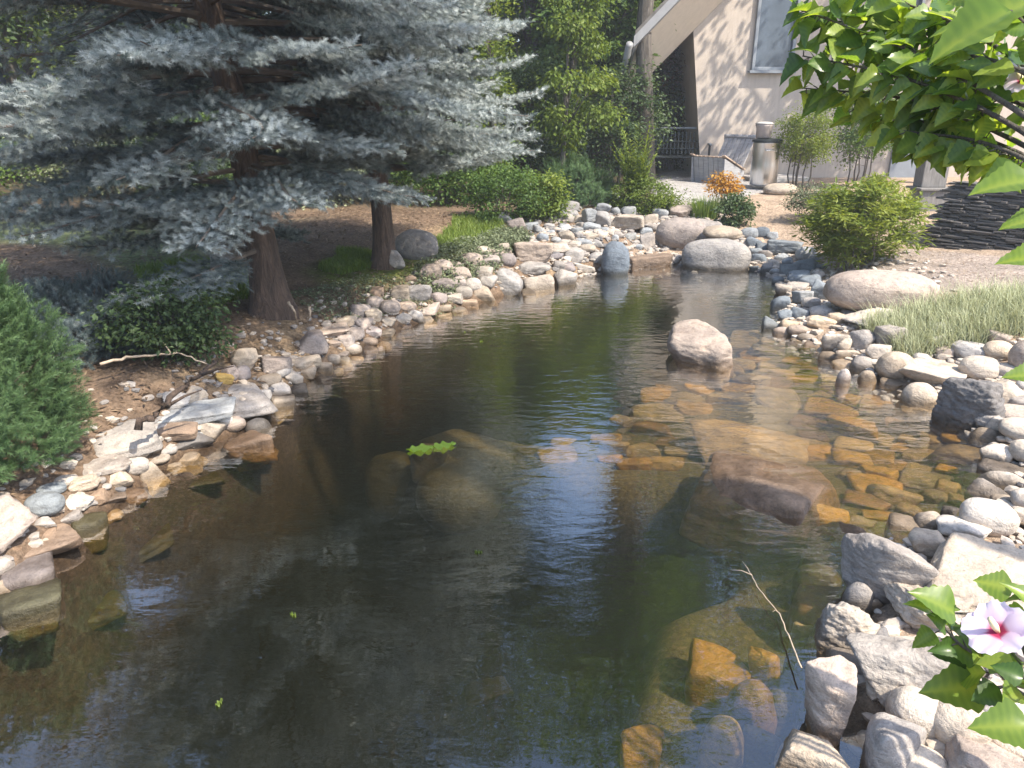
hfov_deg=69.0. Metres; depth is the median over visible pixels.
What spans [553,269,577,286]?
stone
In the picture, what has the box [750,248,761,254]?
flat stone
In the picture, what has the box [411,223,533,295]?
ground cover
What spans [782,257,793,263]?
stone
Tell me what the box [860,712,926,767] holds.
flat stone
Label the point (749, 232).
cobble
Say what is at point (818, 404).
flat stone
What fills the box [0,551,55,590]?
flat stone
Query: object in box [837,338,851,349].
stone
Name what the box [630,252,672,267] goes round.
flat stone
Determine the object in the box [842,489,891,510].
flat stone
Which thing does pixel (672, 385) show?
flat stone
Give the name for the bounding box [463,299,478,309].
stone
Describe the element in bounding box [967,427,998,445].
cobble
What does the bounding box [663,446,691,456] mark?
flat stone
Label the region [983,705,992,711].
cobble
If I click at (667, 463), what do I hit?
stone
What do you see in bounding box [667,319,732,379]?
boulder
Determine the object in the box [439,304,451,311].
flat stone
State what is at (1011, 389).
stone
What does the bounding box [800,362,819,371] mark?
flat stone
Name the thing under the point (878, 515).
flat stone
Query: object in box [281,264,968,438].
water
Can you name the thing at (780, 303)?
stone
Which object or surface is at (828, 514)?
boulder
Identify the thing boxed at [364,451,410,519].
boulder
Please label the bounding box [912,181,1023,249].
slate wall
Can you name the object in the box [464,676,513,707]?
flat stone
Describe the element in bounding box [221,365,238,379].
stone
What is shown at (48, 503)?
cobble
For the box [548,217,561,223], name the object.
stone
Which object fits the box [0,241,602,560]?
gravel
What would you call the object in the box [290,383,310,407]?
flat stone
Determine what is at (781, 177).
patio step
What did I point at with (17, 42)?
broadleaf tree
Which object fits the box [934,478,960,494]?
stone
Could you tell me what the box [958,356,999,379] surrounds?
cobble
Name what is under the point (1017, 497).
cobble
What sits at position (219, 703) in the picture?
fallen leaf
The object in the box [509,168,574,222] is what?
shrub
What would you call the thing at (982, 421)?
rough stone
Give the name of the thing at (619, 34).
broadleaf tree
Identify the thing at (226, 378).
stone
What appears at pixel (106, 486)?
cobble
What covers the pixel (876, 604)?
stone
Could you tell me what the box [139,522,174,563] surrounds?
flat stone
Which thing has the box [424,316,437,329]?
stone
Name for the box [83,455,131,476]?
flat stone
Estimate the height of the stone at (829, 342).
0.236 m
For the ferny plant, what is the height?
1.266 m
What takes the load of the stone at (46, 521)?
on the flat stone at (50, 531)
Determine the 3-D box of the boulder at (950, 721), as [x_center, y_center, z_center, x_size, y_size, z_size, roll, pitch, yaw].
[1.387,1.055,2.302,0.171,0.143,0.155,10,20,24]
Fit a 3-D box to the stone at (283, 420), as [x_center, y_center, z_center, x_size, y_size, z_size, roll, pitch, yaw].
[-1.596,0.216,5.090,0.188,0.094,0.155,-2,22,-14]
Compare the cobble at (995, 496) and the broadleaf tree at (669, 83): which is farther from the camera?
the broadleaf tree at (669, 83)
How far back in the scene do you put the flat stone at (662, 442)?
5.14 m
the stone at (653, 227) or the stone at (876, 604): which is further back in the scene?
the stone at (653, 227)
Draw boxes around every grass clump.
[681,192,720,218]
[706,195,725,206]
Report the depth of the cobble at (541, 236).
9.26 m
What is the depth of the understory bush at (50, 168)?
11.81 m
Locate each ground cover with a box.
[290,264,475,322]
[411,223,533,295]
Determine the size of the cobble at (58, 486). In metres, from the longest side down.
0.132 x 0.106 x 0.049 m
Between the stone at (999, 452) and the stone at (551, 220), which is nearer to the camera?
the stone at (999, 452)
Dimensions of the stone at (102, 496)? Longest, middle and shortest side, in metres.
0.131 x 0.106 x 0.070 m
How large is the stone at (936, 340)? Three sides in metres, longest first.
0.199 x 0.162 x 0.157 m
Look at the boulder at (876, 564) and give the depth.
2.96 m
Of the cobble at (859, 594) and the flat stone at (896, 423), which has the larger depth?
the flat stone at (896, 423)
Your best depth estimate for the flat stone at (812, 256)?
9.00 m
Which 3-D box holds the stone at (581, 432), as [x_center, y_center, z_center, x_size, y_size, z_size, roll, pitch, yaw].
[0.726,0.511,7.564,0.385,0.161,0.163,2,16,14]
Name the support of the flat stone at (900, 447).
on the ground at (584, 600)
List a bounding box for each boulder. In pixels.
[0,494,39,553]
[176,432,215,450]
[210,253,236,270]
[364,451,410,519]
[389,250,404,268]
[395,229,438,259]
[416,459,501,533]
[512,242,552,262]
[518,261,550,274]
[522,274,554,290]
[655,217,705,248]
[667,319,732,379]
[679,450,839,563]
[682,238,751,270]
[689,418,808,465]
[694,218,721,239]
[703,225,741,239]
[723,679,776,733]
[763,183,797,194]
[767,239,803,254]
[774,729,849,767]
[791,563,842,603]
[799,521,865,581]
[804,655,857,749]
[805,601,879,659]
[817,504,849,524]
[823,269,939,310]
[824,647,862,674]
[840,533,938,604]
[842,307,897,326]
[846,632,949,706]
[884,582,972,630]
[885,685,938,738]
[907,744,947,767]
[931,377,1005,433]
[934,701,991,743]
[936,515,991,539]
[944,734,1023,767]
[959,497,1019,536]
[992,739,1023,760]
[998,417,1023,439]
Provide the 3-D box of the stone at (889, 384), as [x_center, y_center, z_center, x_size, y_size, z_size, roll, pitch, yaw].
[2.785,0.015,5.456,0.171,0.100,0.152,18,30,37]
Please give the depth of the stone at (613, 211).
10.97 m
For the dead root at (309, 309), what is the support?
on the ground at (584, 600)
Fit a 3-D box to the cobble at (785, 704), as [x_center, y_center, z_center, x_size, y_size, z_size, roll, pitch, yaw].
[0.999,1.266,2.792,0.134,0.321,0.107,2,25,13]
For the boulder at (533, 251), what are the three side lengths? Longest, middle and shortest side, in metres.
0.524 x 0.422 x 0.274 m
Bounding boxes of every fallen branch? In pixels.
[99,342,206,365]
[134,360,233,429]
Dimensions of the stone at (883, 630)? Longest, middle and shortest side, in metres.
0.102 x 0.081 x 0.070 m
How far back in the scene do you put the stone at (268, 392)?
4.99 m
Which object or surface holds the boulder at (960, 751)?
on the ground at (584, 600)
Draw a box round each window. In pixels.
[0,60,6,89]
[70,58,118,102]
[748,0,800,72]
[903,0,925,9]
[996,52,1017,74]
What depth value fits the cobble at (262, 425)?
4.67 m
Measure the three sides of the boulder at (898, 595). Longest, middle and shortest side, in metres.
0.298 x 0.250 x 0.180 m
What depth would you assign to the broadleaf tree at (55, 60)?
15.35 m
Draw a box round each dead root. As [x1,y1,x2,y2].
[287,301,296,319]
[306,306,311,322]
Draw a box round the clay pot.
[755,122,773,138]
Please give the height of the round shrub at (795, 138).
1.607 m
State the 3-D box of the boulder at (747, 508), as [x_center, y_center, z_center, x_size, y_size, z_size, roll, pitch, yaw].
[1.405,0.679,4.138,0.797,0.486,0.846,10,23,24]
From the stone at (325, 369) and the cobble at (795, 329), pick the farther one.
the cobble at (795, 329)
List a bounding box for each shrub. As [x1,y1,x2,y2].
[75,271,242,367]
[446,160,555,222]
[469,47,585,191]
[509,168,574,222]
[544,56,685,186]
[604,172,692,215]
[629,56,687,170]
[710,191,760,227]
[770,100,841,189]
[779,176,849,215]
[823,84,898,185]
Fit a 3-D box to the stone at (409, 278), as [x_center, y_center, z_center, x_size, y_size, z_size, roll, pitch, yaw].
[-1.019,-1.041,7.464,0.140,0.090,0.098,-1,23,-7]
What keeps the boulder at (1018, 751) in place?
on the ground at (584, 600)
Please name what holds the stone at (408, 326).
on the ground at (584, 600)
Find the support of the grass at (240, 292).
on the ground at (584, 600)
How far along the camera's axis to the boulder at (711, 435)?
4.82 m
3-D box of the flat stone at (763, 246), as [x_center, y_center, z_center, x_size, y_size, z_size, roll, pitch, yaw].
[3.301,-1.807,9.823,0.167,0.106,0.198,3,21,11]
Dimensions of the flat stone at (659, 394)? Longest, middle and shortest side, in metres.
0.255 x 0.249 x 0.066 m
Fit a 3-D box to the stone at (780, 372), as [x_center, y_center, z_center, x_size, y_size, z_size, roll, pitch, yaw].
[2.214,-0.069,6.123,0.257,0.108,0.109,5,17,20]
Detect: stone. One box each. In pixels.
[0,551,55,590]
[0,578,61,642]
[0,579,10,594]
[0,593,7,635]
[23,523,83,558]
[34,516,56,527]
[42,526,56,539]
[60,509,83,523]
[66,494,94,511]
[68,474,101,491]
[71,511,109,553]
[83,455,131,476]
[88,589,129,630]
[91,488,111,505]
[93,419,162,457]
[107,509,123,523]
[108,491,126,502]
[110,471,133,487]
[139,461,170,496]
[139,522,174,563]
[156,397,235,423]
[157,421,197,440]
[162,391,190,409]
[167,462,185,474]
[178,451,202,475]
[186,386,207,402]
[188,471,226,489]
[199,421,226,439]
[215,372,234,384]
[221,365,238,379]
[222,430,277,463]
[228,382,277,417]
[229,348,257,369]
[238,448,278,471]
[261,356,291,373]
[261,389,271,398]
[270,382,291,395]
[270,394,294,420]
[277,412,290,424]
[285,370,302,384]
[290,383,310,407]
[292,354,321,369]
[298,329,328,354]
[301,365,316,379]
[316,377,341,398]
[317,362,333,376]
[321,322,349,336]
[327,340,340,346]
[334,368,343,376]
[335,315,356,326]
[337,334,354,347]
[338,350,349,356]
[341,356,352,370]
[348,327,364,340]
[350,304,370,317]
[350,356,363,365]
[354,317,373,329]
[365,307,382,321]
[366,326,381,336]
[368,286,383,297]
[381,317,395,326]
[381,328,395,338]
[390,284,409,300]
[392,333,404,343]
[395,313,411,323]
[401,324,414,333]
[405,275,416,281]
[408,310,425,323]
[409,285,431,301]
[410,443,448,483]
[419,263,441,279]
[420,302,439,315]
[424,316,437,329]
[430,292,447,303]
[431,278,454,289]
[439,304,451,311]
[439,312,451,322]
[447,292,462,303]
[450,275,465,287]
[451,266,471,278]
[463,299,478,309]
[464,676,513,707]
[472,246,490,254]
[473,286,495,304]
[475,266,492,277]
[479,275,497,288]
[482,254,500,264]
[491,249,503,254]
[496,268,522,295]
[498,212,511,222]
[499,243,509,252]
[506,218,525,231]
[521,288,535,301]
[525,222,538,229]
[532,224,544,232]
[536,445,577,462]
[543,416,578,430]
[544,223,554,226]
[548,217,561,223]
[550,437,577,446]
[551,253,563,258]
[552,242,569,252]
[553,260,564,271]
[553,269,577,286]
[558,230,574,240]
[559,223,570,230]
[564,247,583,262]
[564,426,599,439]
[565,261,575,271]
[566,201,579,210]
[568,210,578,215]
[568,241,580,247]
[571,227,583,233]
[573,262,594,272]
[574,215,582,221]
[575,233,582,237]
[577,238,592,244]
[581,208,596,222]
[582,222,600,231]
[584,233,598,239]
[590,433,621,444]
[593,239,603,247]
[595,203,611,212]
[595,211,610,226]
[596,454,622,462]
[598,231,608,237]
[599,441,629,451]
[607,229,614,234]
[608,414,646,427]
[609,207,619,214]
[611,214,643,229]
[611,234,618,240]
[615,457,652,469]
[620,206,636,214]
[620,724,664,767]
[622,442,661,457]
[625,232,636,240]
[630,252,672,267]
[630,403,683,422]
[630,421,672,436]
[636,244,641,249]
[637,369,667,386]
[639,227,652,234]
[639,387,671,403]
[640,232,654,248]
[644,214,658,223]
[647,224,657,231]
[648,456,684,470]
[652,208,668,217]
[653,436,679,447]
[655,380,686,390]
[661,201,689,209]
[663,391,704,403]
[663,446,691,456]
[667,360,704,381]
[669,205,692,217]
[673,400,712,414]
[684,381,714,395]
[685,638,750,713]
[704,373,735,383]
[706,391,750,405]
[720,382,754,393]
[723,373,770,386]
[729,330,759,353]
[732,357,755,370]
[733,364,744,375]
[737,350,769,362]
[743,724,781,767]
[745,237,762,246]
[748,646,780,689]
[749,266,759,270]
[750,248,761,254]
[750,253,766,261]
[751,342,782,355]
[755,374,792,388]
[755,386,802,413]
[756,243,766,249]
[757,361,780,372]
[758,249,773,256]
[758,316,779,337]
[760,262,773,273]
[760,336,771,344]
[765,369,794,376]
[766,232,777,238]
[766,259,780,265]
[770,296,790,310]
[774,253,789,261]
[774,283,791,294]
[777,309,792,319]
[777,584,846,660]
[779,264,798,275]
[779,319,798,326]
[780,621,813,691]
[781,356,804,366]
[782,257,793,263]
[785,375,817,385]
[787,269,809,281]
[787,282,808,290]
[788,414,826,429]
[789,365,803,372]
[790,338,801,346]
[791,290,813,303]
[791,306,809,318]
[793,258,817,270]
[797,431,829,441]
[799,274,821,286]
[800,340,819,349]
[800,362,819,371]
[803,397,858,417]
[805,391,833,399]
[805,438,832,444]
[807,315,836,328]
[807,444,832,461]
[809,255,823,259]
[811,269,825,276]
[811,279,826,299]
[813,381,833,393]
[816,264,824,268]
[817,351,834,365]
[820,373,835,385]
[821,334,850,351]
[825,414,877,441]
[827,312,844,323]
[831,447,873,468]
[833,436,873,452]
[834,350,859,359]
[834,394,861,407]
[834,468,861,479]
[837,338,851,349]
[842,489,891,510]
[845,471,903,492]
[847,386,857,394]
[849,329,875,349]
[849,514,876,529]
[855,394,894,414]
[859,464,899,480]
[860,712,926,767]
[861,509,896,521]
[863,449,894,466]
[865,344,891,358]
[866,484,923,505]
[872,432,893,443]
[872,599,882,610]
[873,325,907,344]
[876,441,896,447]
[876,626,889,636]
[879,377,904,392]
[884,415,908,429]
[884,512,919,543]
[888,442,909,452]
[889,460,907,472]
[891,401,931,418]
[896,432,919,442]
[899,358,966,384]
[899,468,954,489]
[901,448,934,464]
[905,417,922,430]
[905,440,929,448]
[905,462,939,473]
[908,527,945,557]
[917,429,942,444]
[922,421,941,435]
[924,335,947,349]
[924,532,1023,617]
[927,444,980,466]
[934,463,958,473]
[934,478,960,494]
[935,345,954,355]
[939,505,958,516]
[940,431,966,443]
[947,492,964,505]
[948,340,984,357]
[964,478,1009,499]
[974,415,999,427]
[976,458,1023,478]
[979,443,1015,461]
[985,416,1002,431]
[986,329,1013,341]
[994,379,1023,403]
[1011,506,1023,525]
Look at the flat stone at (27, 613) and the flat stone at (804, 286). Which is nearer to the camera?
the flat stone at (27, 613)
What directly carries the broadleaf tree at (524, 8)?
on the ground at (584, 600)
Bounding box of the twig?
[740,561,801,667]
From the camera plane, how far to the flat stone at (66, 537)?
3.36 m
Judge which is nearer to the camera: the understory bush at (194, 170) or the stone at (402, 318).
the stone at (402, 318)
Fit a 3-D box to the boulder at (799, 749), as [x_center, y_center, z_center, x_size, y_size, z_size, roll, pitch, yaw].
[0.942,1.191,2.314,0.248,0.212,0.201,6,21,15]
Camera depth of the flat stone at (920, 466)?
4.55 m
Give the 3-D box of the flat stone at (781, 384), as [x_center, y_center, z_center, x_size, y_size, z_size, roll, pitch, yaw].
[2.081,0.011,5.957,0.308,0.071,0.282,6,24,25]
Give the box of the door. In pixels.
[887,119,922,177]
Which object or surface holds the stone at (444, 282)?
on the ground at (584, 600)
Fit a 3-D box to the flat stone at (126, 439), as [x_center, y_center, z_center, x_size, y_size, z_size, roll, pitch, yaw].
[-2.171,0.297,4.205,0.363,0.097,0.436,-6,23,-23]
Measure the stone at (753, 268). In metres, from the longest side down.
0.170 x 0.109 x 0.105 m
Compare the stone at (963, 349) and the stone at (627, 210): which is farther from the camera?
the stone at (627, 210)
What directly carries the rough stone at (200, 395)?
on the ground at (584, 600)
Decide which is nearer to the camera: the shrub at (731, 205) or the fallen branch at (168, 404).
the fallen branch at (168, 404)
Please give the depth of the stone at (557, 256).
8.96 m
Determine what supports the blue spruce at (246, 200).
on the ground at (584, 600)
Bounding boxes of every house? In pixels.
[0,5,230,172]
[613,0,1023,177]
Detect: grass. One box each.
[130,254,248,307]
[317,245,371,274]
[433,209,507,250]
[853,266,1023,356]
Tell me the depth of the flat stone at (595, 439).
5.20 m
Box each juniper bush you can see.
[0,258,100,485]
[2,263,206,373]
[536,150,620,206]
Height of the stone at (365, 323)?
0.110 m
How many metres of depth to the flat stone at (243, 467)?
4.64 m
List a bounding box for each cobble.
[0,555,14,575]
[23,491,65,516]
[36,481,66,492]
[54,474,77,481]
[100,477,106,483]
[102,483,111,489]
[125,488,147,505]
[126,457,148,475]
[151,454,170,464]
[161,445,177,454]
[201,456,208,467]
[217,417,232,424]
[225,416,245,431]
[237,365,250,379]
[244,418,272,437]
[258,373,281,385]
[277,368,290,377]
[327,354,340,364]
[345,343,361,355]
[362,345,377,357]
[363,337,377,345]
[366,296,383,307]
[377,341,391,353]
[379,300,400,313]
[400,301,416,311]
[433,259,452,272]
[452,307,466,316]
[454,286,472,298]
[461,252,482,266]
[465,278,481,290]
[500,253,516,266]
[536,233,548,240]
[551,237,560,242]
[561,213,573,222]
[579,244,595,252]
[589,252,601,263]
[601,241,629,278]
[614,231,622,237]
[698,714,743,767]
[741,227,757,237]
[757,227,769,237]
[769,269,779,274]
[770,688,797,742]
[772,276,784,283]
[772,327,787,338]
[787,325,809,335]
[795,246,816,259]
[796,333,814,340]
[801,297,820,307]
[809,306,834,315]
[830,359,851,369]
[834,369,850,395]
[841,581,874,615]
[849,356,873,375]
[856,370,876,395]
[876,351,914,379]
[895,502,921,516]
[899,382,937,410]
[912,353,930,359]
[914,511,939,529]
[920,489,947,503]
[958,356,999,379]
[962,472,976,486]
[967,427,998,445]
[978,471,1023,489]
[982,340,1012,360]
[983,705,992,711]
[989,493,1011,502]
[999,363,1014,375]
[1004,404,1023,417]
[1008,340,1023,366]
[1008,439,1023,461]
[1009,395,1023,404]
[1010,488,1023,506]
[1015,380,1023,388]
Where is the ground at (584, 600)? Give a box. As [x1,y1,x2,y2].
[0,112,1023,767]
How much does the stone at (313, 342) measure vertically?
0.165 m
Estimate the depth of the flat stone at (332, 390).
5.59 m
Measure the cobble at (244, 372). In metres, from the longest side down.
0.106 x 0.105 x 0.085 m
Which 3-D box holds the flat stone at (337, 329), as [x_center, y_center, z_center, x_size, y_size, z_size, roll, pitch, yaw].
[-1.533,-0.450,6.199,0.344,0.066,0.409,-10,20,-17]
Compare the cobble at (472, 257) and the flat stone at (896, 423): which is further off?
the cobble at (472, 257)
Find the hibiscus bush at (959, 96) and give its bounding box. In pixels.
[779,0,1023,748]
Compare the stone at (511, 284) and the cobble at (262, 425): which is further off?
the stone at (511, 284)
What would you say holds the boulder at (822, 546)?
on the ground at (584, 600)
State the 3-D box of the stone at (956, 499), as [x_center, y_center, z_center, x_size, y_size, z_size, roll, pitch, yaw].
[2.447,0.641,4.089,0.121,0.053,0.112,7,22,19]
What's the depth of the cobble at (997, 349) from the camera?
5.38 m
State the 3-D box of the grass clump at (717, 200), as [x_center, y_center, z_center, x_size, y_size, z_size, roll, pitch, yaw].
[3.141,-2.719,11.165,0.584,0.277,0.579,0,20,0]
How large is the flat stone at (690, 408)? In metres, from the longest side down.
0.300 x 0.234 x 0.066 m
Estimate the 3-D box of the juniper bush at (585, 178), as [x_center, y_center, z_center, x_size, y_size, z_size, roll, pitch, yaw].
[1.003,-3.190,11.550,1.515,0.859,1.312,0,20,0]
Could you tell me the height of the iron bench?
0.971 m
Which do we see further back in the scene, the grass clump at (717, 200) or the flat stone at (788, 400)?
the grass clump at (717, 200)
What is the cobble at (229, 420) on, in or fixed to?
on the cobble at (237, 423)
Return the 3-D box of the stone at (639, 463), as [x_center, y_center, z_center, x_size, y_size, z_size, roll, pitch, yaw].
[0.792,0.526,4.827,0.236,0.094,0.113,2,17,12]
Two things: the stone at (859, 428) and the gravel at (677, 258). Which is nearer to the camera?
the stone at (859, 428)
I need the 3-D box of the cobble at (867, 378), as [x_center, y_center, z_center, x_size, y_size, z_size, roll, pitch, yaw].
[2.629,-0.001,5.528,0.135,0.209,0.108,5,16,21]
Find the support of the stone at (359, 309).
on the ground at (584, 600)
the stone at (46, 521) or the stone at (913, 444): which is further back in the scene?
the stone at (913, 444)
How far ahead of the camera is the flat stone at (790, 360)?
6.25 m
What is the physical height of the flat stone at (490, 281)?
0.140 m
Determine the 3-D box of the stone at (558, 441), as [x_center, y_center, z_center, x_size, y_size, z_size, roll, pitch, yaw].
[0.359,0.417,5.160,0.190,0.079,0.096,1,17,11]
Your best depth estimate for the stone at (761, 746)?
2.59 m
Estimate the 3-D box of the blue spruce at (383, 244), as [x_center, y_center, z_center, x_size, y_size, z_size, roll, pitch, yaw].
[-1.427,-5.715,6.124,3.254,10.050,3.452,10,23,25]
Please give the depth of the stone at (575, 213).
10.63 m
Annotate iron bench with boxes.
[654,127,711,157]
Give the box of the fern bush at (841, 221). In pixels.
[789,172,942,270]
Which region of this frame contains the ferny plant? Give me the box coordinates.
[610,122,661,206]
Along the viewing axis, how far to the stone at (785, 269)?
8.70 m
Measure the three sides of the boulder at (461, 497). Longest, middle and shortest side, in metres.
0.652 x 0.521 x 0.480 m
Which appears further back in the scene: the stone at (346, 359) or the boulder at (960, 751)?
the stone at (346, 359)
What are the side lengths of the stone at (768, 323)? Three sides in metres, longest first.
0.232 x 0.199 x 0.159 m
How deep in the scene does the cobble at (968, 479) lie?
4.24 m
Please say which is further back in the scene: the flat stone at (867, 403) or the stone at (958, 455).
the flat stone at (867, 403)
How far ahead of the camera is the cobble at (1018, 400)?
4.77 m
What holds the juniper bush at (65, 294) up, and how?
on the ground at (584, 600)
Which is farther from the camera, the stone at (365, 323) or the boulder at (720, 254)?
the boulder at (720, 254)
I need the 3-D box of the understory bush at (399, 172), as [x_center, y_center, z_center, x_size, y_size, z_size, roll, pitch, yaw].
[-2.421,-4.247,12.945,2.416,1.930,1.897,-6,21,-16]
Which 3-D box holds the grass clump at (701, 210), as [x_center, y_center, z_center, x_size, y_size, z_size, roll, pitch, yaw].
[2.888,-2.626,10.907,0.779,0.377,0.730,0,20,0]
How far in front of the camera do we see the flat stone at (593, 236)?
9.61 m
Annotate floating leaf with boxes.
[406,441,455,451]
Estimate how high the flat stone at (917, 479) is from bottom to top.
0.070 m
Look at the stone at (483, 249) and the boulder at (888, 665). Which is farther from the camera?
the stone at (483, 249)
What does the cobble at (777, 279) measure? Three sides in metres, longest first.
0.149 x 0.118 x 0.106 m
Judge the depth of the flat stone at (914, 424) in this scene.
4.98 m
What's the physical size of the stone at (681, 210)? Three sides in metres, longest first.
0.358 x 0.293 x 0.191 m
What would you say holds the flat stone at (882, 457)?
on the ground at (584, 600)
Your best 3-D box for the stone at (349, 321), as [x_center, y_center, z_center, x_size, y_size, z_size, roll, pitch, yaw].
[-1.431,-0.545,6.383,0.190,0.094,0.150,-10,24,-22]
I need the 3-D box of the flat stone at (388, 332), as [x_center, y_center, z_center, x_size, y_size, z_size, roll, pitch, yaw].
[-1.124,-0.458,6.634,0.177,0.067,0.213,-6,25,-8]
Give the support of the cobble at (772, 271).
on the ground at (584, 600)
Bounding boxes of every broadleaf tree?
[0,5,50,86]
[0,5,141,183]
[12,16,185,138]
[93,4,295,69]
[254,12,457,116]
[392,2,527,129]
[451,0,637,177]
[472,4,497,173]
[525,0,676,174]
[550,0,684,170]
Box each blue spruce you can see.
[0,0,542,320]
[171,0,548,269]
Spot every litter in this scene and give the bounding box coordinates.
[0,206,506,501]
[747,195,1023,380]
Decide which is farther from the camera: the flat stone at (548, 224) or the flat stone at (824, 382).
the flat stone at (548, 224)
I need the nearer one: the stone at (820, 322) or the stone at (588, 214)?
the stone at (820, 322)
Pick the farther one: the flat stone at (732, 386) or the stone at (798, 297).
the stone at (798, 297)
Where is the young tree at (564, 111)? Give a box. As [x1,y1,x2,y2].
[519,0,629,167]
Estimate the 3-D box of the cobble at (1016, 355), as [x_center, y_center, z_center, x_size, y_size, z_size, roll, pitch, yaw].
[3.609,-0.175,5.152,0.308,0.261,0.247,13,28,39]
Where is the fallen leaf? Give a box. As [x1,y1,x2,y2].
[215,698,222,706]
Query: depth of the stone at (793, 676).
3.00 m
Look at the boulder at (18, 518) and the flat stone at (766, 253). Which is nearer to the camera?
the boulder at (18, 518)
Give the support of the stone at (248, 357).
on the ground at (584, 600)
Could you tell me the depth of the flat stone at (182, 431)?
4.31 m
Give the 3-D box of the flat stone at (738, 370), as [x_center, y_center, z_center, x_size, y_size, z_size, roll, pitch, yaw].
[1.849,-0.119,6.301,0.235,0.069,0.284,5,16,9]
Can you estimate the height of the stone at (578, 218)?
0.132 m
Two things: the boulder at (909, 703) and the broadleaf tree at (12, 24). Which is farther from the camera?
the broadleaf tree at (12, 24)
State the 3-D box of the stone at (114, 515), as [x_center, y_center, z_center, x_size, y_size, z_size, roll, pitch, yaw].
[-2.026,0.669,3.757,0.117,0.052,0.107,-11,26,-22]
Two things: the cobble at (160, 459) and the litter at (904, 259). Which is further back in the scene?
the litter at (904, 259)
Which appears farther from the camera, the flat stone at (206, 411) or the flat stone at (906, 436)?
the flat stone at (906, 436)
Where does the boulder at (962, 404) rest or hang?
on the ground at (584, 600)
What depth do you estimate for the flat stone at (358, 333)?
6.24 m
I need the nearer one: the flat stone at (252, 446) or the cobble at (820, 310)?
the flat stone at (252, 446)
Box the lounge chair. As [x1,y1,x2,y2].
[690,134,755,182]
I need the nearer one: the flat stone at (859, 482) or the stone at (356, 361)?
the flat stone at (859, 482)
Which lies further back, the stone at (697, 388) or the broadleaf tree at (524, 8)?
the broadleaf tree at (524, 8)
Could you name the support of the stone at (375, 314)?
on the ground at (584, 600)
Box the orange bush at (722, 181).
[700,170,745,198]
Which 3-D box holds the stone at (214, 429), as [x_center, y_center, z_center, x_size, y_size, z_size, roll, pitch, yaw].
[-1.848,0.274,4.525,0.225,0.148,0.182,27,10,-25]
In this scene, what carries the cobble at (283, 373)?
on the ground at (584, 600)
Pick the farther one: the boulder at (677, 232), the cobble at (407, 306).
the boulder at (677, 232)
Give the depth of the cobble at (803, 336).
6.45 m
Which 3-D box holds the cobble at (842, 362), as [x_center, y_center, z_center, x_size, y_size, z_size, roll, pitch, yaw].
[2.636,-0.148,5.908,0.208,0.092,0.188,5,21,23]
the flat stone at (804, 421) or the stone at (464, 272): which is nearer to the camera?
the flat stone at (804, 421)
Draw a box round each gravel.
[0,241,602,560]
[526,198,779,280]
[750,243,1023,759]
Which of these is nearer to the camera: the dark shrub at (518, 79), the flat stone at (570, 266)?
the flat stone at (570, 266)
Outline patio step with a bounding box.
[743,174,808,180]
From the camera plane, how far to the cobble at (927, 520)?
3.56 m
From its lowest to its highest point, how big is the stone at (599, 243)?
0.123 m
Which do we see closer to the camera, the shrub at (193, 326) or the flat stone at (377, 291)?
the shrub at (193, 326)
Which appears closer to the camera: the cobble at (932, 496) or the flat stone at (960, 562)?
the flat stone at (960, 562)
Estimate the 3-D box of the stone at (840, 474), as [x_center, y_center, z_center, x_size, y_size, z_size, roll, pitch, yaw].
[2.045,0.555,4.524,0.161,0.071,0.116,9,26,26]
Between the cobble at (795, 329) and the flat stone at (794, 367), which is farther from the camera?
the cobble at (795, 329)
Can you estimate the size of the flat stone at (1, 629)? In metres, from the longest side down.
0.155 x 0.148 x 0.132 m
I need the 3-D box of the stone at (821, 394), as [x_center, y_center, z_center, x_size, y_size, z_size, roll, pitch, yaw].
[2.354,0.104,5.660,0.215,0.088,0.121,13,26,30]
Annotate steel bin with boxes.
[749,138,782,185]
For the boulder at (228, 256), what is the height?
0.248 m
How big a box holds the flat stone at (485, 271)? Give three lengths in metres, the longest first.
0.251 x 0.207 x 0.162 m
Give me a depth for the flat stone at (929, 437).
4.80 m
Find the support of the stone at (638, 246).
on the ground at (584, 600)
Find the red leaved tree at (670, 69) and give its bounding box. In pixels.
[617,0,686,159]
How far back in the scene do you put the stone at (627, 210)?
11.02 m
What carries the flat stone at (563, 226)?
on the ground at (584, 600)
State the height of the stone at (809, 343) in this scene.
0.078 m
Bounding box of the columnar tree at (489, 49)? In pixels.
[461,0,521,200]
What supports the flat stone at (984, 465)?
on the ground at (584, 600)
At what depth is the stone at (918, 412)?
5.07 m
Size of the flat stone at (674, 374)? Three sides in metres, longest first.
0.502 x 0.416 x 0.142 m
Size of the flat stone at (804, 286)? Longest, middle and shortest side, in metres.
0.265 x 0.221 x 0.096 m
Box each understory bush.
[0,118,60,208]
[2,106,140,198]
[79,114,232,201]
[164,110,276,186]
[270,124,402,209]
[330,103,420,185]
[363,115,526,207]
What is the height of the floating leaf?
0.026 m
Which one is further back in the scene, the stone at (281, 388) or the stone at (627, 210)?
the stone at (627, 210)
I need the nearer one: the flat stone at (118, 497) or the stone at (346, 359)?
the flat stone at (118, 497)
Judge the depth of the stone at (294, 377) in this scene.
5.34 m

